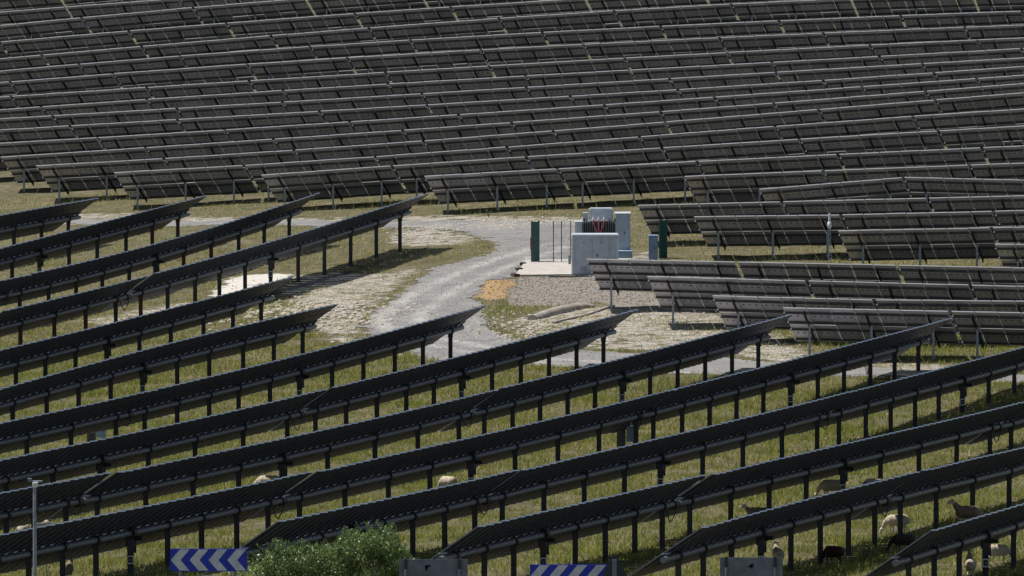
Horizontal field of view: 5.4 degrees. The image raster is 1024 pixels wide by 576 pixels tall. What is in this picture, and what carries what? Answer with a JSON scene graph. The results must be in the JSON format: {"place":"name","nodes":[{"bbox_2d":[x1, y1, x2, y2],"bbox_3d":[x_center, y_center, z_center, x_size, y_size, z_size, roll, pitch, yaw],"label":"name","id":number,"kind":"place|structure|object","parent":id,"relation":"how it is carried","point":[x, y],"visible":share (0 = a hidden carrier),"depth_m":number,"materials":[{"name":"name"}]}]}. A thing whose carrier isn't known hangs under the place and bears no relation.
{"place":"outdoors","nodes":[
{"label":"outdoors","id":0,"kind":"place"},
{"bbox_2d":[0,0,1023,575],"bbox_3d":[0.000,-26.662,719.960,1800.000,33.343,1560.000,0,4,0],"label":"ground","id":1,"kind":"structure","parent":0,"point":[44,192],"depth_m":510.91,"materials":[{"name":"green plant"}]},
{"bbox_2d":[0,198,98,244],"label":"solar tracker","id":2,"kind":"object","parent":1,"relation":"on","point":[15,225],"visible":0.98,"depth_m":552.87,"materials":[{"name":"glass"}]},
{"bbox_2d":[0,473,111,533],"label":"solar tracker","id":3,"kind":"object","parent":1,"relation":"on","point":[16,508],"visible":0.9,"depth_m":367.04,"materials":[{"name":"glass"}]},
{"bbox_2d":[1,31,136,63],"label":"solar table","id":4,"kind":"object","parent":1,"relation":"on","point":[29,47],"visible":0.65,"depth_m":684.68,"materials":[{"name":"grey glass"}]},
{"bbox_2d":[0,276,148,344],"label":"solar tracker","id":5,"kind":"object","parent":1,"relation":"on","point":[20,320],"visible":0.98,"depth_m":486.24,"materials":[{"name":"metal"}]},
{"bbox_2d":[1,147,151,191],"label":"solar table","id":6,"kind":"object","parent":1,"relation":"on","point":[19,171],"visible":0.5,"depth_m":605.32,"materials":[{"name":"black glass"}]},
{"bbox_2d":[0,390,157,454],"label":"solar tracker","id":7,"kind":"object","parent":1,"relation":"on","point":[26,433],"visible":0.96,"depth_m":416.65,"materials":[{"name":"glass"}]},
{"bbox_2d":[12,87,153,115],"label":"solar table","id":8,"kind":"object","parent":1,"relation":"on","point":[67,98],"visible":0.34,"depth_m":649.09,"materials":[{"name":"grey glass"}]},
{"bbox_2d":[0,195,206,277],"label":"solar tracker","id":9,"kind":"object","parent":1,"relation":"on","point":[39,251],"visible":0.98,"depth_m":538.24,"materials":[{"name":"glass"}]},
{"bbox_2d":[36,158,177,201],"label":"solar table","id":10,"kind":"object","parent":1,"relation":"on","point":[88,173],"visible":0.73,"depth_m":596.76,"materials":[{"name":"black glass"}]},
{"bbox_2d":[83,7,201,45],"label":"solar table","id":11,"kind":"object","parent":1,"relation":"on","point":[128,22],"visible":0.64,"depth_m":692.60,"materials":[{"name":"grey glass"}]},
{"bbox_2d":[0,276,293,384],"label":"solar tracker","id":12,"kind":"object","parent":1,"relation":"on","point":[47,352],"visible":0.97,"depth_m":472.61,"materials":[{"name":"glass"}]},
{"bbox_2d":[0,472,312,575],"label":"solar tracker","id":13,"kind":"object","parent":1,"relation":"on","point":[130,530],"visible":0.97,"depth_m":353.77,"materials":[{"name":"glass"}]},
{"bbox_2d":[0,193,319,306],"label":"solar tracker","id":14,"kind":"object","parent":1,"relation":"on","point":[49,282],"visible":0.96,"depth_m":522.76,"materials":[{"name":"metal"}]},
{"bbox_2d":[0,389,327,492],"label":"solar tracker","id":15,"kind":"object","parent":1,"relation":"on","point":[99,456],"visible":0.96,"depth_m":403.17,"materials":[{"name":"glass"}]},
{"bbox_2d":[99,130,230,158],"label":"solar table","id":16,"kind":"object","parent":1,"relation":"on","point":[145,141],"visible":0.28,"depth_m":612.97,"materials":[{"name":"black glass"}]},
{"bbox_2d":[0,304,338,419],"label":"solar tracker","id":17,"kind":"object","parent":1,"relation":"on","point":[142,364],"visible":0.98,"depth_m":452.43,"materials":[{"name":"glass"}]},
{"bbox_2d":[130,23,233,54],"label":"solar table","id":18,"kind":"object","parent":1,"relation":"on","point":[191,33],"visible":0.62,"depth_m":683.20,"materials":[{"name":"grey glass"}]},
{"bbox_2d":[114,64,255,96],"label":"solar table","id":19,"kind":"object","parent":1,"relation":"on","point":[209,74],"visible":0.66,"depth_m":656.90,"materials":[{"name":"grey glass"}]},
{"bbox_2d":[114,165,258,209],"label":"solar table","id":20,"kind":"object","parent":1,"relation":"on","point":[233,180],"visible":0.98,"depth_m":587.34,"materials":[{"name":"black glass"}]},
{"bbox_2d":[170,549,246,575],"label":"chevron sign","id":21,"kind":"object","parent":1,"relation":"on","point":[233,560],"visible":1,"depth_m":263.17,"materials":[{"name":"metal"}]},
{"bbox_2d":[143,35,282,67],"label":"solar table","id":22,"kind":"object","parent":1,"relation":"on","point":[218,46],"visible":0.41,"depth_m":673.90,"materials":[{"name":"grey glass"}]},
{"bbox_2d":[181,46,318,77],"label":"solar table","id":23,"kind":"object","parent":1,"relation":"on","point":[254,56],"visible":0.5,"depth_m":664.65,"materials":[{"name":"grey glass"}]},
{"bbox_2d":[179,111,324,141],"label":"solar table","id":24,"kind":"object","parent":1,"relation":"on","point":[224,123],"visible":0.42,"depth_m":620.77,"materials":[{"name":"grey glass"}]},
{"bbox_2d":[194,0,314,30],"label":"solar table","id":25,"kind":"object","parent":1,"relation":"on","point":[255,11],"visible":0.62,"depth_m":691.19,"materials":[{"name":"grey glass"}]},
{"bbox_2d":[103,193,429,315],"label":"solar tracker","id":26,"kind":"object","parent":1,"relation":"on","point":[194,275],"visible":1,"depth_m":518.45,"materials":[{"name":"metal"}]},
{"bbox_2d":[46,390,497,519],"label":"solar tracker","id":27,"kind":"object","parent":1,"relation":"on","point":[192,474],"visible":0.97,"depth_m":393.73,"materials":[{"name":"glass"}]},
{"bbox_2d":[98,305,486,431],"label":"solar tracker","id":28,"kind":"object","parent":1,"relation":"on","point":[208,392],"visible":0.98,"depth_m":446.86,"materials":[{"name":"glass"}]},
{"bbox_2d":[227,13,361,45],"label":"solar table","id":29,"kind":"object","parent":1,"relation":"on","point":[287,26],"visible":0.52,"depth_m":681.76,"materials":[{"name":"grey glass"}]},
{"bbox_2d":[249,57,355,87],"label":"solar table","id":30,"kind":"object","parent":1,"relation":"on","point":[326,67],"visible":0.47,"depth_m":655.49,"materials":[{"name":"grey glass"}]},
{"bbox_2d":[250,72,394,100],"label":"solar table","id":31,"kind":"object","parent":1,"relation":"on","point":[315,81],"visible":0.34,"depth_m":646.20,"materials":[{"name":"grey glass"}]},
{"bbox_2d":[227,520,418,575],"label":"bush","id":32,"kind":"object","parent":1,"relation":"on","point":[368,546],"visible":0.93,"depth_m":266.00,"materials":[{"name":"green plant"}]},
{"bbox_2d":[261,166,405,207],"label":"solar table","id":33,"kind":"object","parent":1,"relation":"on","point":[381,181],"visible":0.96,"depth_m":576.92,"materials":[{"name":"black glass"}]},
{"bbox_2d":[275,130,407,161],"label":"solar table","id":34,"kind":"object","parent":1,"relation":"on","point":[338,140],"visible":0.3,"depth_m":602.19,"materials":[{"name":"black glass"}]},
{"bbox_2d":[284,93,432,122],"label":"solar table","id":35,"kind":"object","parent":1,"relation":"on","point":[320,105],"visible":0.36,"depth_m":628.26,"materials":[{"name":"grey glass"}]},
{"bbox_2d":[202,470,518,575],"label":"solar tracker","id":36,"kind":"object","parent":1,"relation":"on","point":[411,512],"visible":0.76,"depth_m":356.69,"materials":[{"name":"glass"}]},
{"bbox_2d":[348,50,492,80],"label":"solar table","id":37,"kind":"object","parent":1,"relation":"on","point":[360,64],"visible":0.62,"depth_m":654.09,"materials":[{"name":"grey glass"}]},
{"bbox_2d":[370,18,505,49],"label":"solar table","id":38,"kind":"object","parent":1,"relation":"on","point":[460,28],"visible":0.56,"depth_m":671.21,"materials":[{"name":"grey glass"}]},
{"bbox_2d":[270,309,638,431],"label":"solar tracker","id":39,"kind":"object","parent":1,"relation":"on","point":[346,399],"visible":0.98,"depth_m":444.88,"materials":[{"name":"glass"}]},
{"bbox_2d":[389,76,532,107],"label":"solar table","id":40,"kind":"object","parent":1,"relation":"on","point":[403,88],"visible":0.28,"depth_m":635.80,"materials":[{"name":"grey glass"}]},
{"bbox_2d":[248,389,676,518],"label":"solar tracker","id":41,"kind":"object","parent":1,"relation":"on","point":[470,454],"visible":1,"depth_m":392.61,"materials":[{"name":"glass"}]},
{"bbox_2d":[393,157,531,203],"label":"solar table","id":42,"kind":"object","parent":1,"relation":"on","point":[409,177],"visible":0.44,"depth_m":574.82,"materials":[{"name":"grey glass"}]},
{"bbox_2d":[412,32,553,64],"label":"solar table","id":43,"kind":"object","parent":1,"relation":"on","point":[473,43],"visible":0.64,"depth_m":661.87,"materials":[{"name":"grey glass"}]},
{"bbox_2d":[175,214,799,362],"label":"stones","id":44,"kind":"object","parent":1,"relation":"on","point":[333,315],"visible":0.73,"depth_m":503.76,"materials":[{"name":"stone"}]},
{"bbox_2d":[425,130,558,160],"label":"solar table","id":45,"kind":"object","parent":1,"relation":"on","point":[508,140],"visible":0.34,"depth_m":591.79,"materials":[{"name":"grey glass"}]},
{"bbox_2d":[425,169,570,212],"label":"solar table","id":46,"kind":"object","parent":1,"relation":"on","point":[546,184],"visible":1,"depth_m":566.50,"materials":[{"name":"grey glass"}]},
{"bbox_2d":[428,96,573,124],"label":"solar table","id":47,"kind":"object","parent":1,"relation":"on","point":[477,107],"visible":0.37,"depth_m":617.82,"materials":[{"name":"grey glass"}]},
{"bbox_2d":[0,130,1023,575],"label":"grass","id":48,"kind":"structure","parent":1,"relation":"on","point":[602,490],"depth_m":432.56,"materials":[{"name":"green plant"}]},
{"bbox_2d":[452,0,590,29],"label":"solar table","id":49,"kind":"object","parent":1,"relation":"on","point":[498,11],"visible":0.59,"depth_m":678.82,"materials":[{"name":"grey glass"}]},
{"bbox_2d":[460,105,609,133],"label":"solar table","id":50,"kind":"object","parent":1,"relation":"on","point":[525,115],"visible":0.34,"depth_m":608.70,"materials":[{"name":"grey glass"}]},
{"bbox_2d":[482,44,590,74],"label":"solar table","id":51,"kind":"object","parent":1,"relation":"on","point":[528,54],"visible":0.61,"depth_m":652.62,"materials":[{"name":"grey glass"}]},
{"bbox_2d":[500,10,620,41],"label":"solar table","id":52,"kind":"object","parent":1,"relation":"on","point":[574,21],"visible":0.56,"depth_m":669.82,"materials":[{"name":"grey glass"}]},
{"bbox_2d":[490,58,634,86],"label":"solar table","id":53,"kind":"object","parent":1,"relation":"on","point":[595,65],"visible":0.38,"depth_m":643.38,"materials":[{"name":"grey glass"}]},
{"bbox_2d":[431,475,705,575],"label":"solar tracker","id":54,"kind":"object","parent":1,"relation":"on","point":[514,537],"visible":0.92,"depth_m":352.05,"materials":[{"name":"glass"}]},
{"bbox_2d":[509,137,644,169],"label":"solar table","id":55,"kind":"object","parent":1,"relation":"on","point":[616,144],"visible":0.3,"depth_m":582.06,"materials":[{"name":"grey glass"}]},
{"bbox_2d":[513,111,670,142],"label":"solar table","id":56,"kind":"object","parent":1,"relation":"on","point":[582,122],"visible":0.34,"depth_m":599.37,"materials":[{"name":"grey glass"}]},
{"bbox_2d":[528,148,666,182],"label":"solar table","id":57,"kind":"object","parent":1,"relation":"on","point":[618,157],"visible":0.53,"depth_m":573.29,"materials":[{"name":"grey glass"}]},
{"bbox_2d":[528,78,673,105],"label":"solar table","id":58,"kind":"object","parent":1,"relation":"on","point":[594,88],"visible":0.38,"depth_m":625.42,"materials":[{"name":"grey glass"}]},
{"bbox_2d":[543,26,665,56],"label":"solar table","id":59,"kind":"object","parent":1,"relation":"on","point":[587,36],"visible":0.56,"depth_m":660.36,"materials":[{"name":"grey glass"}]},
{"bbox_2d":[440,314,792,434],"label":"solar tracker","id":60,"kind":"object","parent":1,"relation":"on","point":[539,393],"visible":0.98,"depth_m":442.83,"materials":[{"name":"glass"}]},
{"bbox_2d":[559,161,701,206],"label":"solar table","id":61,"kind":"object","parent":1,"relation":"on","point":[617,184],"visible":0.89,"depth_m":565.06,"materials":[{"name":"grey glass"}]},
{"bbox_2d":[452,390,856,520],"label":"solar tracker","id":62,"kind":"object","parent":1,"relation":"on","point":[583,472],"visible":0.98,"depth_m":391.97,"materials":[{"name":"glass"}]},
{"bbox_2d":[584,37,724,67],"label":"solar table","id":63,"kind":"object","parent":1,"relation":"on","point":[649,48],"visible":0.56,"depth_m":651.17,"materials":[{"name":"grey glass"}]},
{"bbox_2d":[587,259,742,310],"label":"solar table","id":64,"kind":"object","parent":1,"relation":"on","point":[622,272],"visible":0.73,"depth_m":500.26,"materials":[{"name":"grey glass"}]},
{"bbox_2d":[615,4,737,34],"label":"solar table","id":65,"kind":"object","parent":1,"relation":"on","point":[661,17],"visible":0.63,"depth_m":668.47,"materials":[{"name":"grey glass"}]},
{"bbox_2d":[638,201,785,242],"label":"solar table","id":66,"kind":"object","parent":1,"relation":"on","point":[677,223],"visible":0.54,"depth_m":537.55,"materials":[{"name":"grey glass"}]},
{"bbox_2d":[641,126,783,161],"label":"solar table","id":67,"kind":"object","parent":1,"relation":"on","point":[768,133],"visible":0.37,"depth_m":580.74,"materials":[{"name":"grey glass"}]},
{"bbox_2d":[662,20,782,51],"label":"solar table","id":68,"kind":"object","parent":1,"relation":"on","point":[690,31],"visible":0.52,"depth_m":658.95,"materials":[{"name":"grey glass"}]},
{"bbox_2d":[647,276,811,326],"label":"solar table","id":69,"kind":"object","parent":1,"relation":"on","point":[685,290],"visible":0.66,"depth_m":491.00,"materials":[{"name":"grey glass"}]},
{"bbox_2d":[663,139,805,183],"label":"solar table","id":70,"kind":"object","parent":1,"relation":"on","point":[772,148],"visible":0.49,"depth_m":571.96,"materials":[{"name":"grey glass"}]},
{"bbox_2d":[666,109,822,143],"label":"solar table","id":71,"kind":"object","parent":1,"relation":"on","point":[775,119],"visible":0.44,"depth_m":589.07,"materials":[{"name":"grey glass"}]},
{"bbox_2d":[685,170,827,203],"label":"solar table","id":72,"kind":"object","parent":1,"relation":"on","point":[720,188],"visible":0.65,"depth_m":554.69,"materials":[{"name":"grey glass"}]},
{"bbox_2d":[694,215,845,259],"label":"solar table","id":73,"kind":"object","parent":1,"relation":"on","point":[774,234],"visible":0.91,"depth_m":528.92,"materials":[{"name":"grey glass"}]},
{"bbox_2d":[698,154,842,185],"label":"solar table","id":74,"kind":"object","parent":1,"relation":"on","point":[787,163],"visible":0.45,"depth_m":562.80,"materials":[{"name":"grey glass"}]},
{"bbox_2d":[629,472,919,575],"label":"solar tracker","id":75,"kind":"object","parent":1,"relation":"on","point":[759,529],"visible":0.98,"depth_m":350.60,"materials":[{"name":"glass"}]},
{"bbox_2d":[610,318,952,438],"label":"solar tracker","id":76,"kind":"object","parent":1,"relation":"on","point":[708,395],"visible":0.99,"depth_m":441.20,"materials":[{"name":"glass"}]},
{"bbox_2d":[733,0,856,28],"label":"solar table","id":77,"kind":"object","parent":1,"relation":"on","point":[795,11],"visible":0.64,"depth_m":667.12,"materials":[{"name":"grey glass"}]},
{"bbox_2d":[713,295,884,342],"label":"solar table","id":78,"kind":"object","parent":1,"relation":"on","point":[730,310],"visible":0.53,"depth_m":481.60,"materials":[{"name":"grey glass"}]},
{"bbox_2d":[728,45,873,75],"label":"solar table","id":79,"kind":"object","parent":1,"relation":"on","point":[772,56],"visible":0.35,"depth_m":640.54,"materials":[{"name":"grey glass"}]},
{"bbox_2d":[738,262,904,295],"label":"solar table","id":80,"kind":"object","parent":1,"relation":"on","point":[822,272],"visible":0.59,"depth_m":498.58,"materials":[{"name":"grey glass"}]},
{"bbox_2d":[640,401,1023,535],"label":"solar tracker","id":81,"kind":"object","parent":1,"relation":"on","point":[804,468],"visible":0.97,"depth_m":388.65,"materials":[{"name":"glass"}]},
{"bbox_2d":[759,177,910,214],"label":"solar table","id":82,"kind":"object","parent":1,"relation":"on","point":[876,188],"visible":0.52,"depth_m":544.89,"materials":[{"name":"grey glass"}]},
{"bbox_2d":[780,15,904,43],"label":"solar table","id":83,"kind":"object","parent":1,"relation":"on","point":[876,23],"visible":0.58,"depth_m":657.51,"materials":[{"name":"grey glass"}]},
{"bbox_2d":[777,116,921,155],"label":"solar table","id":84,"kind":"object","parent":1,"relation":"on","point":[867,126],"visible":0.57,"depth_m":579.37,"materials":[{"name":"grey glass"}]},
{"bbox_2d":[783,198,933,237],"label":"solar table","id":85,"kind":"object","parent":1,"relation":"on","point":[859,206],"visible":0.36,"depth_m":535.88,"materials":[{"name":"grey glass"}]},
{"bbox_2d":[783,307,959,358],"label":"solar table","id":86,"kind":"object","parent":1,"relation":"on","point":[846,321],"visible":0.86,"depth_m":472.74,"materials":[{"name":"grey glass"}]},
{"bbox_2d":[801,131,944,170],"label":"solar table","id":87,"kind":"object","parent":1,"relation":"on","point":[930,140],"visible":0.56,"depth_m":570.60,"materials":[{"name":"grey glass"}]},
{"bbox_2d":[820,100,939,135],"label":"solar table","id":88,"kind":"object","parent":1,"relation":"on","point":[889,110],"visible":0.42,"depth_m":587.62,"materials":[{"name":"grey glass"}]},
{"bbox_2d":[809,280,973,324],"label":"solar table","id":89,"kind":"object","parent":1,"relation":"on","point":[866,290],"visible":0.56,"depth_m":489.24,"materials":[{"name":"grey glass"}]},
{"bbox_2d":[825,27,967,55],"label":"solar table","id":90,"kind":"object","parent":1,"relation":"on","point":[888,37],"visible":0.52,"depth_m":648.18,"materials":[{"name":"grey glass"}]},
{"bbox_2d":[825,165,972,198],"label":"solar table","id":91,"kind":"object","parent":1,"relation":"on","point":[943,172],"visible":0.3,"depth_m":552.66,"materials":[{"name":"grey glass"}]},
{"bbox_2d":[795,347,1023,444],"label":"solar tracker","id":92,"kind":"object","parent":1,"relation":"on","point":[864,403],"visible":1,"depth_m":434.08,"materials":[{"name":"glass"}]},
{"bbox_2d":[839,147,986,178],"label":"solar table","id":93,"kind":"object","parent":1,"relation":"on","point":[911,158],"visible":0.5,"depth_m":561.41,"materials":[{"name":"grey glass"}]},
{"bbox_2d":[852,0,977,22],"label":"solar table","id":94,"kind":"object","parent":1,"relation":"on","point":[882,8],"visible":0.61,"depth_m":665.92,"materials":[{"name":"grey glass"}]},
{"bbox_2d":[838,227,998,265],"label":"solar table","id":95,"kind":"object","parent":1,"relation":"on","point":[876,243],"visible":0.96,"depth_m":518.86,"materials":[{"name":"grey glass"}]},
{"bbox_2d":[843,211,997,248],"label":"solar table","id":96,"kind":"object","parent":1,"relation":"on","point":[921,220],"visible":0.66,"depth_m":526.68,"materials":[{"name":"grey glass"}]},
{"bbox_2d":[851,447,1023,533],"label":"solar tracker","id":97,"kind":"object","parent":1,"relation":"on","point":[937,484],"visible":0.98,"depth_m":375.42,"materials":[{"name":"glass"}]},
{"bbox_2d":[865,503,1023,575],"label":"solar tracker","id":98,"kind":"object","parent":1,"relation":"on","point":[958,539],"visible":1,"depth_m":344.74,"materials":[{"name":"glass"}]},
{"bbox_2d":[876,299,1023,344],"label":"solar table","id":99,"kind":"object","parent":1,"relation":"on","point":[975,305],"visible":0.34,"depth_m":479.72,"materials":[{"name":"grey glass"}]},
{"bbox_2d":[899,265,1023,298],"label":"solar table","id":100,"kind":"object","parent":1,"relation":"on","point":[979,275],"visible":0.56,"depth_m":497.37,"materials":[{"name":"grey glass"}]},
{"bbox_2d":[902,11,1023,39],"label":"solar table","id":101,"kind":"object","parent":1,"relation":"on","point":[963,20],"visible":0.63,"depth_m":656.07,"materials":[{"name":"grey glass"}]},
{"bbox_2d":[905,177,1023,209],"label":"solar table","id":102,"kind":"object","parent":1,"relation":"on","point":[917,187],"visible":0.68,"depth_m":543.72,"materials":[{"name":"grey glass"}]},
{"bbox_2d":[914,109,1023,144],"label":"solar table","id":103,"kind":"object","parent":1,"relation":"on","point":[983,119],"visible":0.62,"depth_m":578.15,"materials":[{"name":"grey glass"}]},
{"bbox_2d":[940,125,1023,156],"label":"solar table","id":104,"kind":"object","parent":1,"relation":"on","point":[990,136],"visible":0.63,"depth_m":569.55,"materials":[{"name":"grey glass"}]},
{"bbox_2d":[952,311,1023,358],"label":"solar table","id":105,"kind":"object","parent":1,"relation":"on","point":[967,325],"visible":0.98,"depth_m":471.70,"materials":[{"name":"grey glass"}]},
{"bbox_2d":[64,219,1023,382],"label":"gravel road","id":106,"kind":"structure","parent":0,"point":[503,233],"depth_m":513.51,"materials":[{"name":"grey gravel"}]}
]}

